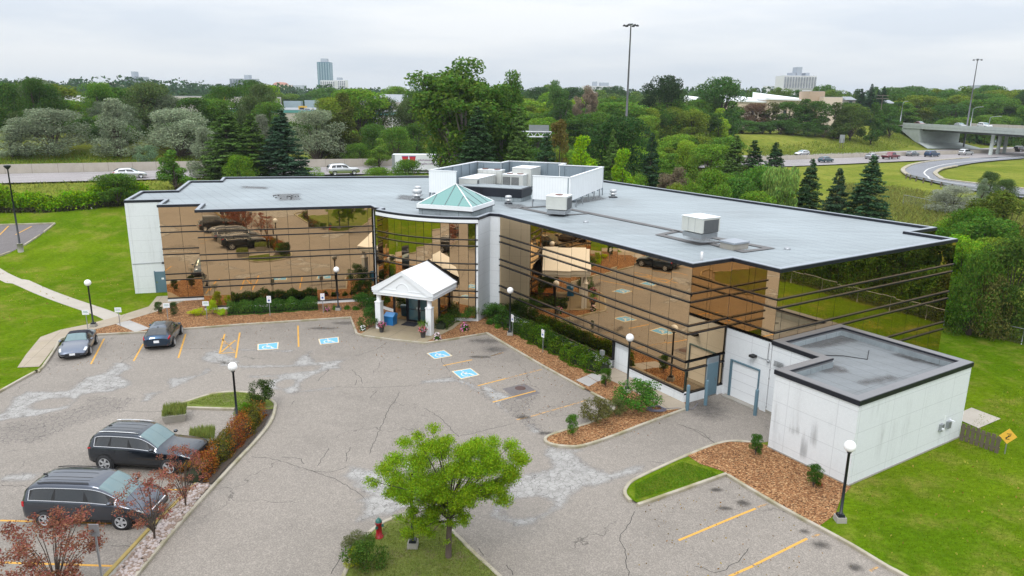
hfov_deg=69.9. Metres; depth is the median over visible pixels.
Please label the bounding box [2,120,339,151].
undergrowth
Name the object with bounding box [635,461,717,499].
lawn grass
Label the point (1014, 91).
leafy tree
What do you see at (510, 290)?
lamp post
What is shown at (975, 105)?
leafy tree
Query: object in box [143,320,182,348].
parked hatchback
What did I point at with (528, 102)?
leafy tree
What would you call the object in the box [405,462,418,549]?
lamp post
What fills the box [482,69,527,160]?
poplar tree
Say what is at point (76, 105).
leafy tree
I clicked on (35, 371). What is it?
kerb
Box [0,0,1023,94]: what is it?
sky
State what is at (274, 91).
leafy tree
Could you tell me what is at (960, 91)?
bushy tree
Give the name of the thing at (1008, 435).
warning sign
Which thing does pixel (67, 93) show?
leafy tree
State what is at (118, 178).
leafy tree
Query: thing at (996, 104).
leafy tree
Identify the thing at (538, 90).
leafy tree
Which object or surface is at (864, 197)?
spruce tree
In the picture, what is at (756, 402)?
bollard
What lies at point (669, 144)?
leafy tree
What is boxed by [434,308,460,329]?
hedge
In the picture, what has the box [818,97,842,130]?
building
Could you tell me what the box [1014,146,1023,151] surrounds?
highway suv
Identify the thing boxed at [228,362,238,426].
lamp post
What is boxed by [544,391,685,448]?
kerb
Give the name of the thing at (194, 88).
woodland
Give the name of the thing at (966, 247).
leafy tree
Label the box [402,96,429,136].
silver tree
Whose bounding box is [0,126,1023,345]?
ground
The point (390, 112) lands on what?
bushy tree
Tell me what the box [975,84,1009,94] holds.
leafy tree
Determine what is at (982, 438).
timber fence
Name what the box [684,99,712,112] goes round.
leafy tree
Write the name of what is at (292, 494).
parking lot
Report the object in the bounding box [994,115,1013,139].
leafy tree
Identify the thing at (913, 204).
meadow grass
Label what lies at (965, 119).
leafy tree
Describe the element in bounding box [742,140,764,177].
spruce tree
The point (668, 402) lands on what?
walkway
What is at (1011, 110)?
leafy tree
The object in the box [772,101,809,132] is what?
leafy tree
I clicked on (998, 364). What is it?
lawn
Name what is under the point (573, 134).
leafy tree
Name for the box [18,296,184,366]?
walkway
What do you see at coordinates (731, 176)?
bushy tree
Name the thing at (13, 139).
silver tree
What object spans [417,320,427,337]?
flower pot
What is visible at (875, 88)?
leafy tree
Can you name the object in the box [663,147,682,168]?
leafy tree
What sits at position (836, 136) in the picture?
bushy tree
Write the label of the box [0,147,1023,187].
highway
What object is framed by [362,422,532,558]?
honey locust tree
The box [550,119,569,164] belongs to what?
columnar tree
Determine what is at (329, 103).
leafy tree
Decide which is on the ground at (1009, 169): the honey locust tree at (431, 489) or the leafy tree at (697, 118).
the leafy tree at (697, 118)
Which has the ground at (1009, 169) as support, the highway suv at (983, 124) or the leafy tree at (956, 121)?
the leafy tree at (956, 121)
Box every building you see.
[64,96,85,103]
[124,176,957,411]
[174,96,281,111]
[228,107,315,123]
[273,82,292,89]
[293,85,306,90]
[360,94,407,109]
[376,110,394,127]
[684,96,727,107]
[724,95,766,127]
[752,92,800,129]
[799,91,824,121]
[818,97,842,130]
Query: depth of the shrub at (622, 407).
39.75 m
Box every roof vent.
[411,189,423,200]
[504,195,511,203]
[608,189,617,197]
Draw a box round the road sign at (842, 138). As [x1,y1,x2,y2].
[839,135,844,148]
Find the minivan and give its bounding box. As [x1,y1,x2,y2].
[21,465,168,529]
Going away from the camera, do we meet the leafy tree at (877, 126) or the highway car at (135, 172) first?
the highway car at (135, 172)
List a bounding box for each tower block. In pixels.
[125,72,148,82]
[229,75,258,86]
[317,58,332,84]
[320,80,337,88]
[335,78,347,89]
[409,79,418,90]
[582,82,611,93]
[775,67,816,94]
[969,85,989,88]
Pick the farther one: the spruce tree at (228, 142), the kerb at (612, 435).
the spruce tree at (228, 142)
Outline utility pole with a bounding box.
[876,95,888,108]
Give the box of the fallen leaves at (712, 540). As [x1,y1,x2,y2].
[628,482,799,575]
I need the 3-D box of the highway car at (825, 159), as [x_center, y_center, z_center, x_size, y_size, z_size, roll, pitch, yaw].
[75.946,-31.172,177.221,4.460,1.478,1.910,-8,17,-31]
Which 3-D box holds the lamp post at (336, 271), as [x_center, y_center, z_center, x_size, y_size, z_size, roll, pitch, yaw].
[-14.002,0.080,58.733,0.470,3.665,0.467,1,15,0]
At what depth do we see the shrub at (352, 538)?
28.14 m
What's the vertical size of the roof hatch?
0.470 m
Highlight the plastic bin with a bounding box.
[384,312,397,325]
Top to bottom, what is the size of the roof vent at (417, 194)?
0.945 m
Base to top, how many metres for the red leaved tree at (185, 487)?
3.118 m
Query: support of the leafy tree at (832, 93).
on the ground at (1009, 169)
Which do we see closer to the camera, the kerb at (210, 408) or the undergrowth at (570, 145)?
the kerb at (210, 408)
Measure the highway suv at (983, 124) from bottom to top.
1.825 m
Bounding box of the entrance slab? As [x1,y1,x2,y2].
[361,319,461,341]
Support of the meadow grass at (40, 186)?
on the ground at (1009, 169)
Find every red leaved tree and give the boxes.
[0,504,106,575]
[0,565,51,575]
[110,468,186,538]
[156,443,209,505]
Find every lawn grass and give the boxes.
[189,392,265,405]
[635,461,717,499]
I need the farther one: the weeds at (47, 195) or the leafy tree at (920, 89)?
the leafy tree at (920, 89)
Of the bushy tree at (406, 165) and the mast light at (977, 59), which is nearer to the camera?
the bushy tree at (406, 165)
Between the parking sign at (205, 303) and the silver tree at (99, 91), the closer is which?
the parking sign at (205, 303)
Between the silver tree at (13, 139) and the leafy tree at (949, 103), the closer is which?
the silver tree at (13, 139)
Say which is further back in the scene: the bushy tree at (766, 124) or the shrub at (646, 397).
the bushy tree at (766, 124)
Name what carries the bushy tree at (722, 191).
on the ground at (1009, 169)
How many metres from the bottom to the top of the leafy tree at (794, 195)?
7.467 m
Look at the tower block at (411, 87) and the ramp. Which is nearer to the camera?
the ramp
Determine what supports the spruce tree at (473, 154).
on the ground at (1009, 169)
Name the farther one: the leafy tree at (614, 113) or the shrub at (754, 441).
the leafy tree at (614, 113)
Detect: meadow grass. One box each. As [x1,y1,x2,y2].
[0,177,213,193]
[820,181,1023,281]
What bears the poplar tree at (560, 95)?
on the ground at (1009, 169)
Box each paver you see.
[577,376,596,385]
[587,373,601,380]
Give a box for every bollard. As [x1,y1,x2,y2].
[685,385,689,410]
[703,380,708,405]
[753,389,758,415]
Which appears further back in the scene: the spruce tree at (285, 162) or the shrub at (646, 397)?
the spruce tree at (285, 162)
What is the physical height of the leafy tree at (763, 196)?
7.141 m
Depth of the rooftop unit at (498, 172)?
71.28 m
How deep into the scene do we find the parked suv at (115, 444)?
33.52 m
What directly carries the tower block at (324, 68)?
on the ground at (1009, 169)
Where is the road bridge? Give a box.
[899,123,1023,154]
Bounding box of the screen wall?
[428,161,603,207]
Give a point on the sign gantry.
(538, 129)
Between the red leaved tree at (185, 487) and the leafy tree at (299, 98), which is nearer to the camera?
the red leaved tree at (185, 487)
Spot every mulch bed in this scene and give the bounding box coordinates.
[94,300,685,444]
[688,442,850,524]
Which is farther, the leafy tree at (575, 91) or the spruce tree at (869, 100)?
the leafy tree at (575, 91)
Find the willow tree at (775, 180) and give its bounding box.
[762,165,800,206]
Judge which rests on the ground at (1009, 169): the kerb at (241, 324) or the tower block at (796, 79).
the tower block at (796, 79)
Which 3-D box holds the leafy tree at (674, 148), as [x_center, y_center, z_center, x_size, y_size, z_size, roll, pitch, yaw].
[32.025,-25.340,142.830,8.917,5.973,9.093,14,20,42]
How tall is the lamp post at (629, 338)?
3.665 m
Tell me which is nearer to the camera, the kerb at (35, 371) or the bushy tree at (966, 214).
the kerb at (35, 371)
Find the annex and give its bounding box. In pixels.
[765,324,973,485]
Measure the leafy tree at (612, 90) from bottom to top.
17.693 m
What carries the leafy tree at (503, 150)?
on the ground at (1009, 169)
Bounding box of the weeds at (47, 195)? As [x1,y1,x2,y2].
[0,185,153,208]
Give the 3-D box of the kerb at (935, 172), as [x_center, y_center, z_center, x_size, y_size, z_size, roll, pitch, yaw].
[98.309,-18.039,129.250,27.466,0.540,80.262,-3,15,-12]
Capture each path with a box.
[0,268,119,319]
[117,320,147,330]
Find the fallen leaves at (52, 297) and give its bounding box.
[2,268,118,322]
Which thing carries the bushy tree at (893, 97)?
on the ground at (1009, 169)
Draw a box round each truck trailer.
[284,101,302,107]
[304,100,318,107]
[392,154,440,170]
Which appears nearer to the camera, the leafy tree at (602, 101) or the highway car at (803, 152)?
the highway car at (803, 152)
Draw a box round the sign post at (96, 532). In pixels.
[88,524,102,575]
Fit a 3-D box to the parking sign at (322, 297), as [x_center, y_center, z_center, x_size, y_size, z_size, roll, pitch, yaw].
[-14.995,1.212,58.082,0.320,1.620,0.059,-2,15,-9]
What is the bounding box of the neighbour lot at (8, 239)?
[0,224,51,253]
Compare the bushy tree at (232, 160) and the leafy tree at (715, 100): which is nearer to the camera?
the bushy tree at (232, 160)
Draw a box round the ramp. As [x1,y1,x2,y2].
[905,155,1023,196]
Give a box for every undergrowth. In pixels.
[0,180,150,213]
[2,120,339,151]
[521,125,735,163]
[881,117,1023,146]
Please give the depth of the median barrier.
117.69 m
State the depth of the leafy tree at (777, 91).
353.94 m
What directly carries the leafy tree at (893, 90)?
on the ground at (1009, 169)
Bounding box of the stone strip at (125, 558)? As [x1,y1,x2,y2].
[108,485,210,575]
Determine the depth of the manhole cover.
43.80 m
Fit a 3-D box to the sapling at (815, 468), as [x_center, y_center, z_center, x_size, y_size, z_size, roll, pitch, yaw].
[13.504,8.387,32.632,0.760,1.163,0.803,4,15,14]
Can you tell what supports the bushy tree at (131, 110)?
on the ground at (1009, 169)
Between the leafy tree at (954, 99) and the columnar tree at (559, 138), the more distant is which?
the leafy tree at (954, 99)
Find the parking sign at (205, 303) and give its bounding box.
[202,301,208,315]
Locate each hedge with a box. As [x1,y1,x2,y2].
[176,399,268,481]
[226,295,317,315]
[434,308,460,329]
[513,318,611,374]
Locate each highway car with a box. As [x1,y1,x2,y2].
[112,168,146,177]
[794,150,809,154]
[818,156,833,162]
[865,153,879,158]
[905,151,919,155]
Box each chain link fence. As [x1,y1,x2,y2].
[903,195,967,210]
[943,311,1023,344]
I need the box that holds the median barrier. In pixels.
[0,148,1023,173]
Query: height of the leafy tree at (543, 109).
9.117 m
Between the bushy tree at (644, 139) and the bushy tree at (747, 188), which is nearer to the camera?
the bushy tree at (747, 188)
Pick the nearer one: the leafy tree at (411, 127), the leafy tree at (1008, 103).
the leafy tree at (411, 127)
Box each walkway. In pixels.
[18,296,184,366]
[599,367,684,409]
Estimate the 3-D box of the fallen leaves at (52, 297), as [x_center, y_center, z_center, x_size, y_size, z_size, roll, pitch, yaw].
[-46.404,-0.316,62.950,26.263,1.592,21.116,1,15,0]
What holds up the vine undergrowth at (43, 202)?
on the ground at (1009, 169)
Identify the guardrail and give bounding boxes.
[905,174,1023,195]
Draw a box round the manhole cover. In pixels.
[515,386,525,389]
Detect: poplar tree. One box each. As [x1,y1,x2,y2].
[404,56,525,163]
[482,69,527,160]
[525,121,555,147]
[545,80,573,119]
[572,85,598,117]
[579,114,605,137]
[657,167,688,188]
[696,108,724,135]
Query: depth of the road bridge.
239.54 m
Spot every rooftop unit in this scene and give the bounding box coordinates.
[459,174,495,184]
[477,168,504,184]
[502,172,526,185]
[512,165,540,188]
[546,193,572,214]
[681,213,719,238]
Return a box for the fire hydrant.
[375,517,383,538]
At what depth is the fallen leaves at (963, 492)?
31.94 m
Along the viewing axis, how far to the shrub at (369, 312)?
54.37 m
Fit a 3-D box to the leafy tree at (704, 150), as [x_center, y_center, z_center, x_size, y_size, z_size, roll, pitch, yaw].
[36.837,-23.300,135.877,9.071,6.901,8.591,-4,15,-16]
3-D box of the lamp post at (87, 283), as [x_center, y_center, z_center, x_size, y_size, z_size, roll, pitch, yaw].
[-30.964,1.166,53.845,0.470,3.665,0.467,1,15,0]
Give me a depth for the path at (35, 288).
62.21 m
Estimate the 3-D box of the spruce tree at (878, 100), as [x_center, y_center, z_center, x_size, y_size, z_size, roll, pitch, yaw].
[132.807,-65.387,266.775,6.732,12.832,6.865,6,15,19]
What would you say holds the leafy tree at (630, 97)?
on the ground at (1009, 169)
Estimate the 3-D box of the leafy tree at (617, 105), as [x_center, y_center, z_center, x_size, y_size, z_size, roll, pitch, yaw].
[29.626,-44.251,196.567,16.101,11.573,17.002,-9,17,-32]
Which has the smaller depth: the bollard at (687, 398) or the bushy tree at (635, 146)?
the bollard at (687, 398)
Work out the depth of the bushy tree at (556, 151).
121.94 m
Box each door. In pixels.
[155,271,165,292]
[408,298,418,321]
[419,300,426,322]
[707,362,717,394]
[730,362,758,404]
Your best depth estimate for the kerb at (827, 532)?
29.64 m
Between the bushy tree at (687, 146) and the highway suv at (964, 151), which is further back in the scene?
the highway suv at (964, 151)
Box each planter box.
[161,400,187,423]
[188,423,215,446]
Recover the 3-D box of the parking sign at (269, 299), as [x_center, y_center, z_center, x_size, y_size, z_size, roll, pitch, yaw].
[-18.931,1.404,57.180,0.320,1.620,0.059,-2,15,-9]
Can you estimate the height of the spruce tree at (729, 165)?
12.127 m
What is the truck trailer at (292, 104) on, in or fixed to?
on the ground at (1009, 169)
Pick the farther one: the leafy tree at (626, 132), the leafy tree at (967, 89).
the leafy tree at (967, 89)
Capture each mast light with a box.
[623,23,638,115]
[963,58,981,146]
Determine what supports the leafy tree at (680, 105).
on the ground at (1009, 169)
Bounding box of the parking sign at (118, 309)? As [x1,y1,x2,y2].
[114,307,121,325]
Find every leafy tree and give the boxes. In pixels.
[6,83,84,109]
[64,100,86,114]
[80,87,134,115]
[87,173,138,203]
[132,125,147,137]
[136,98,168,124]
[154,149,196,189]
[173,97,219,124]
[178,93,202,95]
[232,79,263,96]
[267,85,280,103]
[275,92,298,103]
[282,93,304,104]
[299,94,316,105]
[305,87,339,99]
[313,97,353,128]
[318,92,362,158]
[331,88,390,135]
[364,138,390,166]
[380,86,407,94]
[402,123,428,153]
[411,79,500,166]
[426,128,452,167]
[489,105,509,160]
[517,111,533,126]
[523,91,541,99]
[523,99,543,110]
[524,86,549,101]
[525,105,541,124]
[525,117,566,141]
[528,112,547,123]
[528,148,545,160]
[536,97,554,106]
[536,102,549,116]
[557,113,598,143]
[563,86,584,100]
[565,116,588,141]
[566,116,591,142]
[572,134,597,165]
[584,114,650,177]
[588,112,614,144]
[596,89,606,98]
[596,101,654,131]
[597,98,612,109]
[598,97,635,105]
[599,86,629,95]
[605,108,632,136]
[610,148,639,184]
[622,95,639,102]
[629,91,640,96]
[630,107,664,136]
[631,94,663,103]
[632,151,676,176]
[635,114,660,145]
[638,75,688,109]
[651,158,671,175]
[652,101,698,130]
[656,90,686,106]
[657,138,692,155]
[662,153,687,176]
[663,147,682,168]
[668,135,707,146]
[676,108,711,140]
[676,110,710,138]
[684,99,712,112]
[687,143,731,172]
[687,153,703,184]
[688,91,698,96]
[694,76,748,127]
[705,136,751,164]
[709,93,724,106]
[709,107,731,144]
[710,95,738,134]
[726,101,746,123]
[727,176,757,198]
[738,103,770,132]
[739,190,776,203]
[747,88,757,94]
[758,102,781,132]
[767,87,793,96]
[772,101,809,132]
[778,184,798,205]
[791,98,823,134]
[802,100,835,135]
[812,84,835,90]
[818,102,851,137]
[825,90,856,102]
[835,103,873,138]
[852,89,865,104]
[856,102,884,143]
[867,86,878,99]
[875,86,910,100]
[878,107,901,138]
[892,101,915,107]
[892,101,915,122]
[897,95,942,119]
[898,103,920,124]
[899,103,910,119]
[902,91,938,108]
[903,85,930,91]
[931,89,941,93]
[933,103,976,122]
[934,118,954,124]
[940,95,973,118]
[943,119,968,138]
[944,101,976,116]
[944,215,1023,269]
[944,236,994,324]
[945,234,976,319]
[948,223,1010,239]
[950,86,974,98]
[952,117,974,142]
[956,99,1003,121]
[964,98,992,120]
[965,189,1023,237]
[973,95,996,99]
[973,234,1023,337]
[974,93,999,98]
[974,121,1000,144]
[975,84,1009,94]
[975,114,1000,143]
[976,100,1010,124]
[976,236,1023,301]
[981,89,1018,98]
[988,97,1023,115]
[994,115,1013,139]
[999,98,1023,121]
[1011,89,1022,96]
[1011,117,1023,124]
[1015,89,1023,124]
[1016,105,1023,124]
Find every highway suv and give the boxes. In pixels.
[326,163,359,175]
[924,150,939,156]
[958,149,973,154]
[977,122,992,126]
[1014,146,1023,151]
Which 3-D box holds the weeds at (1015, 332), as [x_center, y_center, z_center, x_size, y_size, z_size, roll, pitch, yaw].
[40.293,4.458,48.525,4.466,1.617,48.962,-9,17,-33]
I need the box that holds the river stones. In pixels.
[111,482,209,575]
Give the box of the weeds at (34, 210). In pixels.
[0,200,124,212]
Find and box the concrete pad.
[962,408,1000,427]
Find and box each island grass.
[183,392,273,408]
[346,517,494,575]
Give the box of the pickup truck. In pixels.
[881,152,900,158]
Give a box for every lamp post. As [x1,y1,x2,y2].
[3,165,23,252]
[84,280,97,326]
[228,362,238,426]
[333,267,340,310]
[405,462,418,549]
[507,287,513,335]
[624,334,633,392]
[833,440,855,523]
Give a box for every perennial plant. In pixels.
[360,325,365,330]
[434,332,440,340]
[460,322,469,330]
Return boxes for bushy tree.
[0,80,32,128]
[5,111,41,127]
[13,78,65,108]
[23,82,74,126]
[62,116,99,133]
[91,104,143,138]
[110,124,139,143]
[120,79,176,126]
[147,93,182,126]
[221,154,259,176]
[234,92,270,124]
[238,84,279,113]
[339,101,367,132]
[339,142,370,158]
[353,122,390,158]
[359,95,399,127]
[362,166,394,175]
[374,125,418,156]
[386,159,427,175]
[394,89,418,127]
[538,92,554,108]
[544,148,569,164]
[555,116,583,135]
[556,149,585,164]
[622,145,643,173]
[630,172,648,185]
[634,137,659,149]
[649,108,683,141]
[655,133,696,156]
[656,105,689,140]
[665,181,683,190]
[674,140,697,169]
[682,180,705,193]
[688,134,715,168]
[696,166,730,194]
[708,181,732,197]
[721,172,735,196]
[731,170,746,184]
[732,163,780,202]
[733,120,761,133]
[740,185,759,199]
[746,121,780,133]
[764,120,799,133]
[780,123,804,134]
[796,121,823,135]
[813,124,833,137]
[825,123,847,138]
[877,103,891,119]
[883,93,905,100]
[884,104,900,123]
[899,91,924,114]
[925,97,952,118]
[933,217,961,229]
[934,224,957,257]
[938,91,962,97]
[943,206,995,229]
[943,246,1006,335]
[957,89,979,93]
[957,268,1016,342]
[976,171,1000,193]
[986,92,1009,115]
[992,179,1021,197]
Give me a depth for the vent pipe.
41.22 m
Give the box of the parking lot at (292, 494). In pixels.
[0,226,897,575]
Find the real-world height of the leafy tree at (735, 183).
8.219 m
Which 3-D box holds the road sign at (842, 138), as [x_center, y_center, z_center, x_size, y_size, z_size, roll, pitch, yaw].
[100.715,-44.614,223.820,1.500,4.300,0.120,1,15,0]
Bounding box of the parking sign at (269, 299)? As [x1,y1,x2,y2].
[266,296,270,311]
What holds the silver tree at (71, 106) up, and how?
on the ground at (1009, 169)
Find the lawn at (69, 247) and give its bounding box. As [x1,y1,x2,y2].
[0,205,167,388]
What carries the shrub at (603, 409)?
on the mulch bed at (594, 431)
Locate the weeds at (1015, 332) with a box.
[944,312,1023,344]
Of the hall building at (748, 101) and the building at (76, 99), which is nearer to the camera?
the building at (76, 99)
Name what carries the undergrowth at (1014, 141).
on the ground at (1009, 169)
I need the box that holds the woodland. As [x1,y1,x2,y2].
[0,75,880,100]
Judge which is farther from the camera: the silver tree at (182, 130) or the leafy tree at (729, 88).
the leafy tree at (729, 88)
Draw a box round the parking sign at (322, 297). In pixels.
[320,293,324,312]
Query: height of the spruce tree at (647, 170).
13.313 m
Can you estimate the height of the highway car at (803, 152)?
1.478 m
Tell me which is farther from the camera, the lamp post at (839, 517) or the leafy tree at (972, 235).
the leafy tree at (972, 235)
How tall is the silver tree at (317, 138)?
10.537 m
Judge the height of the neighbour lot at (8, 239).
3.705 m
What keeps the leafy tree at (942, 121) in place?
on the ground at (1009, 169)
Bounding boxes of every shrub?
[133,145,158,161]
[187,307,207,315]
[207,299,217,313]
[217,308,225,315]
[233,401,250,416]
[246,378,274,404]
[300,167,323,175]
[338,532,389,572]
[340,528,374,547]
[342,546,360,568]
[351,291,375,306]
[357,306,377,327]
[363,297,376,310]
[457,307,478,319]
[481,304,506,315]
[484,302,512,323]
[578,396,613,423]
[607,398,628,415]
[612,377,662,411]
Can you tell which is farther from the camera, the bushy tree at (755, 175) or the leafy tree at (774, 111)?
the leafy tree at (774, 111)
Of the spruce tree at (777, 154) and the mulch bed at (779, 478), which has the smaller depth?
the mulch bed at (779, 478)
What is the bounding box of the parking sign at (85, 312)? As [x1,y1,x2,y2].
[82,310,88,328]
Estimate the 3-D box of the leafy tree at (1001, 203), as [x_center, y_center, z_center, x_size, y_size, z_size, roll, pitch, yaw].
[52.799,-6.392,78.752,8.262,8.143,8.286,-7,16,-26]
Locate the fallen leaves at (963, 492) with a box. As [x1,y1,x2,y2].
[856,369,1023,575]
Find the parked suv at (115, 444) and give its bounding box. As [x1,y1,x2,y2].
[87,419,209,474]
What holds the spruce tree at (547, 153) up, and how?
on the ground at (1009, 169)
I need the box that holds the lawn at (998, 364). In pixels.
[627,325,1023,575]
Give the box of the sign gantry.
[523,125,551,137]
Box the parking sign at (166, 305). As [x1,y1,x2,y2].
[163,303,169,317]
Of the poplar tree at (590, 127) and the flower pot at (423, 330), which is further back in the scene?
the poplar tree at (590, 127)
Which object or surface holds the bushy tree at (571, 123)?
on the ground at (1009, 169)
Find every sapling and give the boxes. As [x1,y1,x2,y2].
[154,302,162,312]
[170,302,178,315]
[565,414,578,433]
[600,368,611,386]
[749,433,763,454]
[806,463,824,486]
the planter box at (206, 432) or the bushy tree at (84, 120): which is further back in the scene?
the bushy tree at (84, 120)
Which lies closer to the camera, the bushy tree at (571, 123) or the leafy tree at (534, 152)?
the leafy tree at (534, 152)
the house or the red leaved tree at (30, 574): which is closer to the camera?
the red leaved tree at (30, 574)
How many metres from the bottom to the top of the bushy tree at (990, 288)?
5.683 m
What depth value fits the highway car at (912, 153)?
201.93 m
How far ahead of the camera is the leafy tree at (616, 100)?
213.57 m
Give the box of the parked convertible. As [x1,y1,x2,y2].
[58,329,97,357]
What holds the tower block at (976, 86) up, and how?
on the ground at (1009, 169)
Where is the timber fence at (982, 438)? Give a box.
[959,423,1000,452]
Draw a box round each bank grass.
[0,150,366,163]
[748,132,915,155]
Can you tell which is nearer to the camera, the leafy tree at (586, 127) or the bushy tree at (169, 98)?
the bushy tree at (169, 98)
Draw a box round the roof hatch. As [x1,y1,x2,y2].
[719,238,749,250]
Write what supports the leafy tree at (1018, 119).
on the ground at (1009, 169)
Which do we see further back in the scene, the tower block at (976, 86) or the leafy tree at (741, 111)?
the tower block at (976, 86)
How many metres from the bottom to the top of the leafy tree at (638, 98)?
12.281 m
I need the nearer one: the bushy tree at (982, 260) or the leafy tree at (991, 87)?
the bushy tree at (982, 260)
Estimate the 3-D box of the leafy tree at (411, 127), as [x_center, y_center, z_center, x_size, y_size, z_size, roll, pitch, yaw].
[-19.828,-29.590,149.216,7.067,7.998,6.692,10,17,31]
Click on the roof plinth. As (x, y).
(499, 192)
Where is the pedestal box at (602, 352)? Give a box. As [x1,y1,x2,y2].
[600,350,604,358]
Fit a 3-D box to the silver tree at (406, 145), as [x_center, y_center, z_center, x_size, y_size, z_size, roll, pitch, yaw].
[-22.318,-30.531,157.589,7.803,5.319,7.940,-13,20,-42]
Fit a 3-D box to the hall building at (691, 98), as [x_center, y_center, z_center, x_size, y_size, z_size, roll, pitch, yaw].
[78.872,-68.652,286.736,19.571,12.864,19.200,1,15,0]
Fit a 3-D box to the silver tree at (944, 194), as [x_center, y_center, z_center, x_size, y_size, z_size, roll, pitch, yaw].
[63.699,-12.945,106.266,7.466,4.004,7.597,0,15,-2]
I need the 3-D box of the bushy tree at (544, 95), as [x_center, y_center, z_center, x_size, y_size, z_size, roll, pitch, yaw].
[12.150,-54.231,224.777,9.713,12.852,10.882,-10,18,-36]
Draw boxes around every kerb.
[0,222,54,225]
[0,336,64,392]
[24,234,40,245]
[97,316,363,336]
[103,482,195,575]
[135,391,276,575]
[187,406,234,410]
[341,514,501,575]
[363,332,585,389]
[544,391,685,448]
[623,440,750,502]
[636,472,726,506]
[726,474,908,575]
[901,157,969,176]
[933,165,1023,188]
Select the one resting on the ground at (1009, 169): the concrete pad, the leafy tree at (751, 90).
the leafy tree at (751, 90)
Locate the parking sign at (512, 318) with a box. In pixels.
[511,314,513,335]
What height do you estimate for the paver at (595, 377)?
0.001 m
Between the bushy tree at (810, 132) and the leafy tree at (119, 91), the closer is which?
the leafy tree at (119, 91)
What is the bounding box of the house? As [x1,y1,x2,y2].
[842,97,855,102]
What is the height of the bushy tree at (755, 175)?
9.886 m
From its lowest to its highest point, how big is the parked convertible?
1.329 m
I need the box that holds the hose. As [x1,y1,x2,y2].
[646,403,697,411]
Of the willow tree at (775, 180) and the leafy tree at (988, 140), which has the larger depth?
the leafy tree at (988, 140)
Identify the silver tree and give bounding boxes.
[0,107,100,155]
[0,125,34,157]
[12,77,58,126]
[48,100,73,125]
[76,81,120,116]
[84,124,105,140]
[86,101,105,116]
[90,97,146,157]
[132,107,214,157]
[186,127,219,177]
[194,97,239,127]
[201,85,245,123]
[243,83,277,121]
[248,114,278,156]
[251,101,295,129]
[287,108,352,158]
[390,98,427,131]
[393,134,426,153]
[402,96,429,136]
[922,184,979,213]
[974,178,988,200]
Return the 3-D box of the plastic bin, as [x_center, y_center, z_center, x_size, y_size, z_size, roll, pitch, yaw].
[-9.180,2.294,55.421,0.840,0.920,0.720,6,16,20]
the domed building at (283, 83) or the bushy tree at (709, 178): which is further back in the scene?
the domed building at (283, 83)
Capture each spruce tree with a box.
[197,104,260,179]
[219,114,280,179]
[254,109,313,176]
[456,106,498,163]
[504,107,533,161]
[534,133,555,161]
[593,148,626,172]
[603,129,618,181]
[638,132,663,187]
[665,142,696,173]
[720,135,747,174]
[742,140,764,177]
[764,142,792,206]
[794,159,823,210]
[820,168,851,213]
[843,155,894,220]
[856,89,865,119]
[864,84,875,125]
[872,90,880,124]
[880,86,888,114]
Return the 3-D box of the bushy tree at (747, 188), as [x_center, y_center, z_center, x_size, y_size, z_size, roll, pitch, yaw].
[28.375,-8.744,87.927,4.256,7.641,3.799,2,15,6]
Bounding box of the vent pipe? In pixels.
[700,251,703,260]
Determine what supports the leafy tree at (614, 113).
on the ground at (1009, 169)
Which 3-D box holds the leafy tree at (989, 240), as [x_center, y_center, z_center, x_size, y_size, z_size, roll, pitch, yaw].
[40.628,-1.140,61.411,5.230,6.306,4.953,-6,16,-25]
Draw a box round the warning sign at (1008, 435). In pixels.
[999,429,1016,453]
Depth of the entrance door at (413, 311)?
56.01 m
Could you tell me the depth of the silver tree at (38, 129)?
130.71 m
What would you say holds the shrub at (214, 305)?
on the mulch bed at (594, 431)
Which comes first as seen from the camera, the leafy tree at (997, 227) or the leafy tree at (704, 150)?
the leafy tree at (997, 227)
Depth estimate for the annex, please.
35.28 m
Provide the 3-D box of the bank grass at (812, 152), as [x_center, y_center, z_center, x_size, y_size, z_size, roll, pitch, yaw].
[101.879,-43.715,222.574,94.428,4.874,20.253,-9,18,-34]
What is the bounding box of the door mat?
[401,321,417,326]
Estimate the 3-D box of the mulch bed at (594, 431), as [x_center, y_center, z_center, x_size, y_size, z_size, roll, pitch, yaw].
[-8.271,3.430,53.007,43.297,0.001,20.917,8,16,26]
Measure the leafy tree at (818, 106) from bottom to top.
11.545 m
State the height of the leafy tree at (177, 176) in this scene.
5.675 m
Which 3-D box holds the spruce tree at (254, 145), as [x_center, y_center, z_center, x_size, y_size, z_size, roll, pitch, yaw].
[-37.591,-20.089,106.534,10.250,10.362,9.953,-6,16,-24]
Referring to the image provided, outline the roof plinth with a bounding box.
[461,183,531,201]
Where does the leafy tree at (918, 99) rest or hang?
on the ground at (1009, 169)
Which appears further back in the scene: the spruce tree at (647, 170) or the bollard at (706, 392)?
the spruce tree at (647, 170)
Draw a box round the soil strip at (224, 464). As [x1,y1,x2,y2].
[194,409,271,482]
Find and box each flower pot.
[377,321,385,332]
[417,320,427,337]

